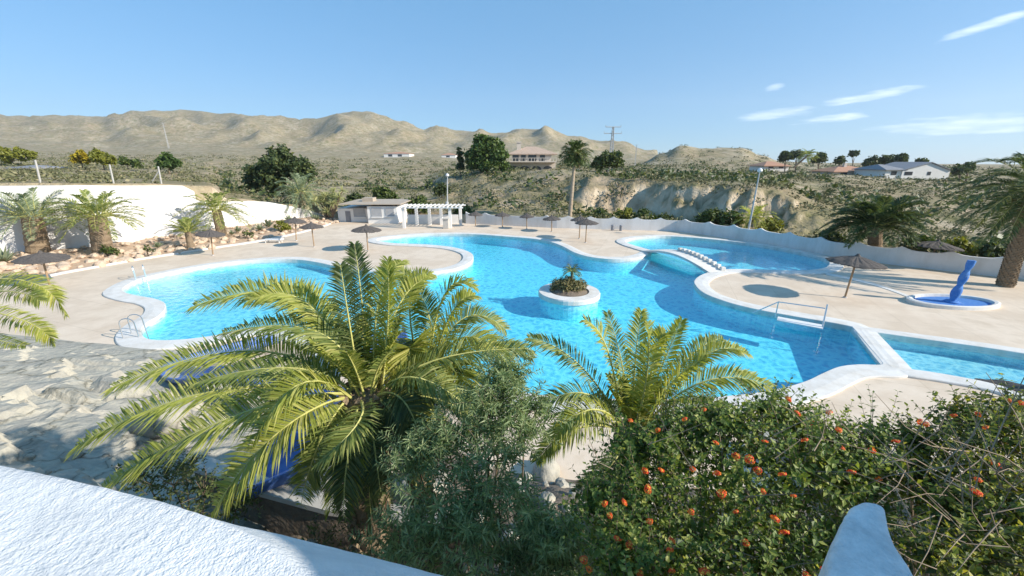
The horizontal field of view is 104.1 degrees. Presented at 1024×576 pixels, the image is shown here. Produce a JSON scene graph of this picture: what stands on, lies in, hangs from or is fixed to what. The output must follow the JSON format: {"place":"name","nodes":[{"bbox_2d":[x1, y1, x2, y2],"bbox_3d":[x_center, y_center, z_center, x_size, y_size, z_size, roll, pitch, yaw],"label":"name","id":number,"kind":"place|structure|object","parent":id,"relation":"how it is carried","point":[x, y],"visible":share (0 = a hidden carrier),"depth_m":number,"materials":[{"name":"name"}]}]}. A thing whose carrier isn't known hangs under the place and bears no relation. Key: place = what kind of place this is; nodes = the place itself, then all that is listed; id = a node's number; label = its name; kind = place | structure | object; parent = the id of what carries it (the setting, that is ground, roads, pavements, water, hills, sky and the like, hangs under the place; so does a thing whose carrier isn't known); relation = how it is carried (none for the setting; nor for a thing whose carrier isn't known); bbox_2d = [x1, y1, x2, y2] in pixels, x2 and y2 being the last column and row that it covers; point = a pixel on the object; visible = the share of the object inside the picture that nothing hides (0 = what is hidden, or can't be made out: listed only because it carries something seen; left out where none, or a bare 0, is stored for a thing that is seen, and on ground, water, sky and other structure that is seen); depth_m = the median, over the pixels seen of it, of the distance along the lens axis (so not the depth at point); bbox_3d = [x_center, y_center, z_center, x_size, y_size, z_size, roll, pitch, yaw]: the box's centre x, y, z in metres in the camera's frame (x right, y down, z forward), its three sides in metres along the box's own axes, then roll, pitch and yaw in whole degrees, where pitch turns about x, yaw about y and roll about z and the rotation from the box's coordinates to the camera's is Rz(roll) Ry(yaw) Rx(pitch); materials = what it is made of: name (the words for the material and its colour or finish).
{"place":"outdoors","nodes":[
{"label":"outdoors","id":0,"kind":"place"},
{"bbox_2d":[0,334,331,531],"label":"rock bank","id":1,"kind":"object","parent":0,"point":[53,406],"visible":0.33,"depth_m":10.87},
{"bbox_2d":[0,269,69,349],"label":"palm tree","id":2,"kind":"object","parent":1,"relation":"on","point":[41,293],"visible":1,"depth_m":7.06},
{"bbox_2d":[130,398,193,439],"bbox_3d":[-8.744,3.358,10.125,1.352,0.938,1.086,0,18,0],"label":"boulder","id":3,"kind":"object","parent":1,"relation":"on","point":[149,432],"visible":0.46,"depth_m":9.70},
{"bbox_2d":[160,335,344,424],"bbox_3d":[-8.534,3.289,12.747,4.086,2.620,11.368,-15,23,-39],"label":"water slide","id":4,"kind":"object","parent":1,"relation":"on","point":[194,375],"visible":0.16,"depth_m":13.52,"materials":[{"name":"plastic"}]},
{"bbox_2d":[126,236,875,398],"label":"pool floor","id":5,"kind":"structure","parent":0,"point":[511,277],"depth_m":24.94,"materials":[{"name":"tile"}]},
{"bbox_2d":[538,283,599,321],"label":"pool island","id":6,"kind":"structure","parent":5,"relation":"on","point":[569,306],"depth_m":24.05,"materials":[{"name":"tile"}]},
{"bbox_2d":[562,264,581,280],"bbox_3d":[3.788,-0.795,25.132,1.390,1.422,1.378,0,18,0],"label":"palm tree","id":7,"kind":"object","parent":6,"relation":"on","point":[572,270],"visible":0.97,"depth_m":24.96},
{"bbox_2d":[0,109,1023,255],"bbox_3d":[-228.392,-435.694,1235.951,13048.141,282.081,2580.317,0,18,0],"label":"terrain","id":8,"kind":"structure","parent":0,"point":[352,135],"depth_m":410.87,"materials":[{"name":"soil"}]},
{"bbox_2d":[0,146,37,164],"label":"shrub","id":9,"kind":"object","parent":8,"relation":"on","point":[7,155],"visible":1,"depth_m":113.17,"materials":[{"name":"green plant"}]},
{"bbox_2d":[5,165,63,169],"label":"farm shed","id":10,"kind":"structure","parent":8,"relation":"on","point":[39,166],"depth_m":102.18,"materials":[{"name":"concrete"}]},
{"bbox_2d":[68,149,98,166],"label":"flowering shrub","id":11,"kind":"object","parent":8,"relation":"on","point":[80,156],"visible":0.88,"depth_m":103.85,"materials":[{"name":"yellow plant"}]},
{"bbox_2d":[88,147,118,169],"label":"shrub","id":12,"kind":"object","parent":8,"relation":"on","point":[103,158],"visible":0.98,"depth_m":103.76,"materials":[{"name":"green plant"}]},
{"bbox_2d":[117,155,144,169],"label":"shrub","id":13,"kind":"object","parent":8,"relation":"on","point":[125,161],"visible":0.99,"depth_m":99.79,"materials":[{"name":"green plant"}]},
{"bbox_2d":[153,151,183,173],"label":"tree","id":14,"kind":"object","parent":8,"relation":"on","point":[165,160],"visible":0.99,"depth_m":89.79,"materials":[{"name":"green plant"}]},
{"bbox_2d":[241,143,317,194],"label":"carob tree","id":15,"kind":"object","parent":8,"relation":"on","point":[282,161],"visible":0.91,"depth_m":63.96,"materials":[{"name":"green plant"}]},
{"bbox_2d":[342,192,363,206],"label":"bush","id":16,"kind":"object","parent":8,"relation":"on","point":[354,196],"visible":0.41,"depth_m":64.09,"materials":[{"name":"green plant"}]},
{"bbox_2d":[370,186,398,198],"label":"bush","id":17,"kind":"object","parent":8,"relation":"on","point":[379,192],"visible":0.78,"depth_m":69.28,"materials":[{"name":"green plant"}]},
{"bbox_2d":[384,152,413,156],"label":"building","id":18,"kind":"structure","parent":8,"relation":"on","point":[398,154],"depth_m":588.51,"materials":[{"name":"paint"}]},
{"bbox_2d":[404,194,432,214],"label":"bush","id":19,"kind":"object","parent":8,"relation":"on","point":[420,199],"visible":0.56,"depth_m":58.59,"materials":[{"name":"green plant"}]},
{"bbox_2d":[431,182,451,197],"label":"bush","id":20,"kind":"object","parent":8,"relation":"on","point":[439,189],"visible":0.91,"depth_m":77.41,"materials":[{"name":"green plant"}]},
{"bbox_2d":[455,147,464,176],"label":"cypress tree","id":21,"kind":"object","parent":8,"relation":"on","point":[460,166],"visible":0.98,"depth_m":100.53,"materials":[{"name":"green plant"}]},
{"bbox_2d":[462,133,510,171],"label":"pine tree","id":22,"kind":"object","parent":8,"relation":"on","point":[483,152],"visible":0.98,"depth_m":97.02,"materials":[{"name":"green plant"}]},
{"bbox_2d":[0,144,1023,260],"bbox_3d":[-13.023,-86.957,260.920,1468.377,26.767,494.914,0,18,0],"label":"scrub","id":23,"kind":"object","parent":8,"relation":"on","point":[8,174],"visible":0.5,"depth_m":77.66,"materials":[{"name":"green plant"}]},
{"bbox_2d":[508,142,557,170],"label":"villa","id":24,"kind":"object","parent":8,"relation":"on","point":[527,157],"visible":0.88,"depth_m":107.32,"materials":[{"name":"paint"}]},
{"bbox_2d":[557,138,593,216],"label":"fan palm","id":25,"kind":"object","parent":8,"relation":"on","point":[572,156],"visible":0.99,"depth_m":48.95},
{"bbox_2d":[590,149,625,171],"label":"bushy tree","id":26,"kind":"object","parent":8,"relation":"on","point":[606,159],"visible":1,"depth_m":99.05,"materials":[{"name":"green plant"}]},
{"bbox_2d":[213,150,1022,249],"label":"scrub bushes","id":27,"kind":"object","parent":8,"relation":"on","point":[737,178],"visible":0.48,"depth_m":73.78,"materials":[{"name":"green plant"}]},
{"bbox_2d":[611,207,635,218],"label":"bush","id":28,"kind":"object","parent":8,"relation":"on","point":[627,212],"visible":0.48,"depth_m":54.89,"materials":[{"name":"green plant"}]},
{"bbox_2d":[633,207,659,219],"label":"bush","id":29,"kind":"object","parent":8,"relation":"on","point":[643,212],"visible":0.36,"depth_m":54.10,"materials":[{"name":"green plant"}]},
{"bbox_2d":[694,207,722,224],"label":"bush","id":30,"kind":"object","parent":8,"relation":"on","point":[705,216],"visible":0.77,"depth_m":49.35,"materials":[{"name":"green plant"}]},
{"bbox_2d":[713,208,745,225],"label":"bush","id":31,"kind":"object","parent":8,"relation":"on","point":[725,218],"visible":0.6,"depth_m":48.31,"materials":[{"name":"green plant"}]},
{"bbox_2d":[732,204,778,229],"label":"palm tree","id":32,"kind":"object","parent":8,"relation":"on","point":[755,216],"visible":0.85,"depth_m":45.09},
{"bbox_2d":[748,168,762,228],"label":"street lamp","id":33,"kind":"object","parent":8,"relation":"on","point":[759,170],"visible":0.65,"depth_m":41.25,"materials":[{"name":"grey metal"}]},
{"bbox_2d":[748,161,789,170],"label":"bungalow","id":34,"kind":"object","parent":8,"relation":"on","point":[770,165],"visible":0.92,"depth_m":182.63,"materials":[{"name":"ceramic"}]},
{"bbox_2d":[757,216,784,231],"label":"bush","id":35,"kind":"object","parent":8,"relation":"on","point":[770,226],"visible":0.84,"depth_m":44.60,"materials":[{"name":"green plant"}]},
{"bbox_2d":[777,150,794,171],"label":"pine tree","id":36,"kind":"object","parent":8,"relation":"on","point":[785,156],"visible":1,"depth_m":170.38,"materials":[{"name":"green plant"}]},
{"bbox_2d":[793,148,819,167],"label":"palm tree","id":37,"kind":"object","parent":8,"relation":"on","point":[808,156],"visible":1,"depth_m":166.04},
{"bbox_2d":[811,152,827,168],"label":"pine tree","id":38,"kind":"object","parent":8,"relation":"on","point":[823,156],"visible":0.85,"depth_m":168.51,"materials":[{"name":"green plant"}]},
{"bbox_2d":[812,228,849,242],"bbox_3d":[30.838,-4.835,38.312,3.198,2.437,2.221,0,18,0],"label":"bush","id":39,"kind":"object","parent":8,"relation":"on","point":[842,239],"visible":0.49,"depth_m":38.06,"materials":[{"name":"green plant"}]},
{"bbox_2d":[811,163,858,174],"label":"bungalow","id":40,"kind":"object","parent":8,"relation":"on","point":[844,169],"visible":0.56,"depth_m":161.35,"materials":[{"name":"ceramic"}]},
{"bbox_2d":[861,155,882,165],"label":"pine tree","id":41,"kind":"object","parent":8,"relation":"on","point":[874,160],"visible":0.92,"depth_m":162.91,"materials":[{"name":"green plant"}]},
{"bbox_2d":[851,164,902,178],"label":"annexe","id":42,"kind":"structure","parent":8,"relation":"on","point":[892,172],"depth_m":147.83,"materials":[{"name":"white paint"}]},
{"bbox_2d":[818,194,936,251],"bbox_3d":[30.766,-5.613,33.999,7.419,4.768,7.770,0,18,0],"label":"palm tree","id":43,"kind":"object","parent":8,"relation":"on","point":[876,217],"visible":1,"depth_m":32.77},
{"bbox_2d":[879,154,895,164],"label":"pine tree","id":44,"kind":"object","parent":8,"relation":"on","point":[886,159],"visible":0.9,"depth_m":162.10,"materials":[{"name":"green plant"}]},
{"bbox_2d":[892,153,908,161],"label":"pine tree","id":45,"kind":"object","parent":8,"relation":"on","point":[902,157],"visible":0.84,"depth_m":160.55,"materials":[{"name":"green plant"}]},
{"bbox_2d":[885,162,950,179],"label":"gabled house","id":46,"kind":"structure","parent":8,"relation":"on","point":[922,170],"depth_m":144.25,"materials":[{"name":"white paint"}]},
{"bbox_2d":[903,232,941,251],"bbox_3d":[35.349,-3.896,34.355,2.966,1.844,2.023,0,18,0],"label":"bush","id":47,"kind":"object","parent":8,"relation":"on","point":[924,237],"visible":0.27,"depth_m":34.06,"materials":[{"name":"green plant"}]},
{"bbox_2d":[943,236,978,255],"bbox_3d":[36.591,-3.274,32.468,2.506,2.005,2.044,4,18,12],"label":"bush","id":48,"kind":"object","parent":8,"relation":"on","point":[963,244],"visible":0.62,"depth_m":32.18,"materials":[{"name":"green plant"}]},
{"bbox_2d":[950,163,971,181],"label":"garden tree","id":49,"kind":"object","parent":8,"relation":"on","point":[958,169],"visible":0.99,"depth_m":133.39,"materials":[{"name":"green plant"}]},
{"bbox_2d":[978,239,1006,257],"bbox_3d":[38.310,-2.907,31.751,2.867,1.793,2.016,0,18,0],"label":"bush","id":50,"kind":"object","parent":8,"relation":"on","point":[991,248],"visible":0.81,"depth_m":31.32,"materials":[{"name":"green plant"}]},
{"bbox_2d":[0,218,1023,488],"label":"pool deck","id":51,"kind":"structure","parent":0,"point":[94,314],"depth_m":24.79,"materials":[{"name":"concrete"}]},
{"bbox_2d":[10,250,72,285],"bbox_3d":[-30.921,-1.276,26.494,2.741,2.456,2.777,0,18,0],"label":"straw parasol","id":52,"kind":"object","parent":51,"relation":"on","point":[41,257],"visible":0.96,"depth_m":25.88,"materials":[{"name":"grey plant"}]},
{"bbox_2d":[0,185,202,252],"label":"boundary wall","id":53,"kind":"structure","parent":51,"relation":"on","point":[162,205],"depth_m":37.58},
{"bbox_2d":[0,223,330,286],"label":"bed kerb","id":54,"kind":"structure","parent":51,"relation":"on","point":[92,267],"depth_m":35.33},
{"bbox_2d":[0,215,334,281],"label":"flower bed","id":55,"kind":"object","parent":51,"relation":"on","point":[164,247],"visible":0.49,"depth_m":37.82,"materials":[{"name":"soil"}]},
{"bbox_2d":[0,186,88,253],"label":"palm tree","id":56,"kind":"object","parent":55,"relation":"on","point":[35,239],"visible":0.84,"depth_m":32.59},
{"bbox_2d":[36,189,146,255],"bbox_3d":[-34.626,-5.502,33.819,6.894,5.648,6.789,-7,19,-22],"label":"palm tree","id":57,"kind":"object","parent":55,"relation":"on","point":[98,226],"visible":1,"depth_m":33.16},
{"bbox_2d":[100,244,120,255],"bbox_3d":[-33.989,-3.221,33.818,1.282,1.135,1.292,0,18,0],"label":"shrub","id":58,"kind":"object","parent":55,"relation":"on","point":[103,249],"visible":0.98,"depth_m":33.71,"materials":[{"name":"green plant"}]},
{"bbox_2d":[0,216,338,282],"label":"rockery stones","id":59,"kind":"object","parent":55,"relation":"on","point":[66,265],"visible":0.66,"depth_m":35.04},
{"bbox_2d":[0,245,16,261],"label":"agave","id":60,"kind":"object","parent":59,"relation":"on","point":[5,255],"visible":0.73,"depth_m":31.11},
{"bbox_2d":[166,217,205,247],"bbox_3d":[-30.162,-5.194,37.232,3.286,2.798,3.502,0,18,0],"label":"palm tree","id":61,"kind":"object","parent":59,"relation":"on","point":[186,225],"visible":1,"depth_m":37.06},
{"bbox_2d":[173,192,255,236],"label":"palm tree","id":62,"kind":"object","parent":55,"relation":"on","point":[217,216],"visible":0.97,"depth_m":40.87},
{"bbox_2d":[273,219,291,231],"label":"shrub","id":63,"kind":"object","parent":55,"relation":"on","point":[281,225],"visible":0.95,"depth_m":45.86,"materials":[{"name":"green plant"}]},
{"bbox_2d":[273,172,329,217],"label":"palm tree","id":64,"kind":"object","parent":55,"relation":"on","point":[301,194],"visible":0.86,"depth_m":54.13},
{"bbox_2d":[308,185,347,219],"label":"dragon tree","id":65,"kind":"object","parent":55,"relation":"on","point":[329,209],"visible":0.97,"depth_m":54.62,"materials":[{"name":"green plant"}]},
{"bbox_2d":[194,229,225,255],"bbox_3d":[-26.457,-4.041,35.268,2.291,2.422,2.332,0,18,0],"label":"straw parasol","id":66,"kind":"object","parent":51,"relation":"on","point":[210,233],"visible":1,"depth_m":34.70,"materials":[{"name":"grey plant"}]},
{"bbox_2d":[196,200,323,229],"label":"boundary wall","id":67,"kind":"structure","parent":51,"relation":"on","point":[261,211],"depth_m":49.61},
{"bbox_2d":[283,217,306,240],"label":"straw parasol","id":68,"kind":"object","parent":51,"relation":"on","point":[295,220],"visible":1,"depth_m":41.20,"materials":[{"name":"grey plant"}]},
{"bbox_2d":[299,222,323,246],"bbox_3d":[-19.311,-5.179,38.717,2.288,2.496,2.276,0,18,0],"label":"straw parasol","id":69,"kind":"object","parent":51,"relation":"on","point":[311,226],"visible":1,"depth_m":38.07,"materials":[{"name":"grey plant"}]},
{"bbox_2d":[351,224,381,250],"bbox_3d":[-13.423,-4.659,37.040,2.759,2.521,2.744,0,18,0],"label":"straw parasol","id":70,"kind":"object","parent":51,"relation":"on","point":[366,228],"visible":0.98,"depth_m":36.24,"materials":[{"name":"grey plant"}]},
{"bbox_2d":[337,197,411,222],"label":"changing block","id":71,"kind":"structure","parent":51,"relation":"on","point":[370,209],"depth_m":54.59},
{"bbox_2d":[353,208,365,217],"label":"window","id":72,"kind":"structure","parent":71,"relation":"in","point":[358,212],"depth_m":54.85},
{"bbox_2d":[399,204,465,227],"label":"pergola","id":73,"kind":"object","parent":51,"relation":"on","point":[429,206],"visible":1,"depth_m":51.62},
{"bbox_2d":[407,215,458,223],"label":"wall","id":74,"kind":"structure","parent":51,"relation":"on","point":[423,219],"depth_m":53.49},
{"bbox_2d":[102,232,910,414],"bbox_3d":[0.224,-1.033,29.873,54.651,0.340,35.183,0,18,0],"label":"pool coping","id":75,"kind":"object","parent":51,"relation":"on","point":[831,382],"visible":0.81,"depth_m":23.78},
{"bbox_2d":[118,314,148,338],"bbox_3d":[-17.899,2.310,19.018,0.734,2.094,0.588,-3,18,-10],"label":"pool ladder","id":76,"kind":"object","parent":75,"relation":"attached to","point":[127,318],"visible":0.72,"depth_m":18.76,"materials":[{"name":"metal"}]},
{"bbox_2d":[575,218,598,242],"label":"straw parasol","id":77,"kind":"object","parent":51,"relation":"on","point":[586,221],"visible":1,"depth_m":40.13,"materials":[{"name":"grey plant"}]},
{"bbox_2d":[642,248,725,272],"bbox_3d":[14.043,-2.689,33.392,1.564,1.048,8.094,-6,19,-19],"label":"footbridge","id":78,"kind":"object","parent":51,"relation":"on","point":[702,262],"visible":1,"depth_m":31.71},
{"bbox_2d":[466,212,1023,279],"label":"scalloped wall","id":79,"kind":"structure","parent":51,"relation":"on","point":[951,261],"depth_m":38.33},
{"bbox_2d":[825,253,887,297],"bbox_3d":[20.595,-0.715,24.176,2.967,2.785,2.988,0,18,0],"label":"straw parasol","id":80,"kind":"object","parent":51,"relation":"on","point":[857,260],"visible":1,"depth_m":23.40,"materials":[{"name":"grey plant"}]},
{"bbox_2d":[825,273,908,296],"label":"paved path","id":81,"kind":"structure","parent":51,"relation":"on","point":[867,282],"depth_m":27.55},
{"bbox_2d":[910,239,964,251],"bbox_3d":[32.947,-2.677,31.206,3.110,2.274,3.104,0,18,0],"label":"straw parasol","id":82,"kind":"object","parent":51,"relation":"on","point":[935,245],"visible":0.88,"depth_m":30.37,"materials":[{"name":"grey plant"}]},
{"bbox_2d":[853,327,1023,401],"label":"pool coping","id":83,"kind":"object","parent":51,"relation":"on","point":[962,345],"visible":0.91,"depth_m":17.75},
{"bbox_2d":[905,293,1000,310],"bbox_3d":[25.973,0.793,23.555,4.982,0.240,2.438,0,18,0],"label":"wading basin","id":84,"kind":"object","parent":51,"relation":"on","point":[967,302],"visible":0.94,"depth_m":23.39,"materials":[{"name":"blue paint"}]},
{"bbox_2d":[943,260,976,303],"bbox_3d":[25.980,-0.374,23.215,0.799,2.531,0.672,-9,20,-26],"label":"spiral shower","id":85,"kind":"object","parent":84,"relation":"on","point":[956,291],"visible":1,"depth_m":23.16,"materials":[{"name":"blue paint"}]},
{"bbox_2d":[931,151,1023,287],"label":"palm tree","id":86,"kind":"object","parent":51,"relation":"on","point":[1010,268],"visible":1,"depth_m":25.71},
{"bbox_2d":[975,378,1023,393],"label":"straw parasol","id":87,"kind":"object","parent":51,"relation":"on","point":[1010,383],"visible":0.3,"depth_m":14.87,"materials":[{"name":"grey plant"}]},
{"bbox_2d":[0,0,1023,163],"label":"sky","id":88,"kind":"structure","parent":0,"point":[939,81],"materials":[{"name":"blue"}]},
{"bbox_2d":[289,441,1023,575],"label":"soil bank","id":89,"kind":"structure","parent":0,"point":[554,489],"depth_m":8.78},
{"bbox_2d":[108,448,264,523],"bbox_3d":[-4.055,3.173,5.178,2.095,2.403,1.048,9,20,26],"label":"shrub","id":90,"kind":"object","parent":89,"relation":"on","point":[187,473],"visible":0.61,"depth_m":4.86,"materials":[{"name":"green plant"}]},
{"bbox_2d":[234,422,333,503],"bbox_3d":[-3.812,3.733,7.549,2.103,2.166,1.236,-7,19,-22],"label":"water slide","id":91,"kind":"object","parent":89,"relation":"on","point":[281,476],"visible":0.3,"depth_m":7.36,"materials":[{"name":"plastic"}]},
{"bbox_2d":[64,240,535,558],"bbox_3d":[-2.578,2.131,5.262,5.495,5.410,3.178,-7,19,-20],"label":"palm tree","id":92,"kind":"object","parent":89,"relation":"on","point":[361,415],"visible":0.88,"depth_m":4.64,"materials":[{"name":"plant"}]},
{"bbox_2d":[191,456,465,573],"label":"retaining wall","id":93,"kind":"structure","parent":89,"relation":"on","point":[282,514],"depth_m":6.68,"materials":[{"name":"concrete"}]},
{"bbox_2d":[296,513,429,569],"bbox_3d":[-1.796,3.719,4.747,2.001,2.425,0.904,8,19,22],"label":"ground shrub","id":94,"kind":"object","parent":89,"relation":"on","point":[328,537],"visible":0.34,"depth_m":4.75,"materials":[{"name":"green plant"}]},
{"bbox_2d":[390,474,436,504],"bbox_3d":[-2.094,4.352,8.733,0.925,0.570,0.952,12,21,33],"label":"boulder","id":95,"kind":"object","parent":89,"relation":"on","point":[403,481],"visible":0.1,"depth_m":8.50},
{"bbox_2d":[23,385,805,575],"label":"bank stones","id":96,"kind":"object","parent":89,"relation":"on","point":[561,482],"visible":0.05,"depth_m":8.53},
{"bbox_2d":[361,266,536,505],"bbox_3d":[-1.029,2.266,6.281,2.731,5.291,2.368,4,18,13],"label":"palm tree","id":97,"kind":"object","parent":89,"relation":"on","point":[422,342],"visible":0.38,"depth_m":5.50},
{"bbox_2d":[348,346,604,575],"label":"narrow leaved shrub","id":98,"kind":"object","parent":89,"relation":"on","point":[540,539],"visible":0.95,"depth_m":3.40,"materials":[{"name":"green plant"}]},
{"bbox_2d":[533,458,559,481],"bbox_3d":[0.902,4.887,10.561,0.724,0.775,1.126,3,18,8],"label":"boulder","id":99,"kind":"object","parent":89,"relation":"on","point":[549,471],"visible":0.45,"depth_m":10.33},
{"bbox_2d":[524,307,776,503],"bbox_3d":[1.828,2.271,5.920,3.362,4.342,2.462,0,18,0],"label":"palm tree","id":100,"kind":"object","parent":89,"relation":"on","point":[626,394],"visible":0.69,"depth_m":5.22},
{"bbox_2d":[550,371,935,575],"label":"lantana shrub","id":101,"kind":"object","parent":89,"relation":"on","point":[829,469],"visible":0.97,"depth_m":2.30,"materials":[{"name":"green plant"}]},
{"bbox_2d":[581,446,1023,575],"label":"ground shrub","id":102,"kind":"object","parent":89,"relation":"on","point":[895,526],"visible":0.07,"depth_m":4.08,"materials":[{"name":"green plant"}]},
{"bbox_2d":[749,431,858,503],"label":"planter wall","id":103,"kind":"structure","parent":89,"relation":"on","point":[765,435],"depth_m":10.98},
{"bbox_2d":[804,373,1023,575],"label":"lantana shrub","id":104,"kind":"object","parent":89,"relation":"on","point":[988,510],"visible":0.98,"depth_m":2.04,"materials":[{"name":"green plant"}]},
{"bbox_2d":[627,239,827,275],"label":"pool floor","id":105,"kind":"structure","parent":0,"point":[730,256],"depth_m":38.54,"materials":[{"name":"tile"}]},
{"bbox_2d":[752,301,827,353],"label":"entry platform","id":106,"kind":"structure","parent":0,"point":[801,323],"depth_m":20.17,"materials":[{"name":"white metal"}]},
{"bbox_2d":[885,340,1023,384],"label":"pool floor","id":107,"kind":"structure","parent":0,"point":[967,364],"depth_m":17.77,"materials":[{"name":"tile"}]},
{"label":"terrace floor","id":108,"kind":"structure","parent":0,"visible":0},
{"bbox_2d":[0,466,441,575],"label":"terrace parapet","id":109,"kind":"structure","parent":108,"relation":"on","point":[52,526],"depth_m":0.96,"materials":[{"name":"white paint"}]},
{"bbox_2d":[818,503,912,575],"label":"terrace pier","id":110,"kind":"structure","parent":108,"relation":"on","point":[862,544],"depth_m":1.14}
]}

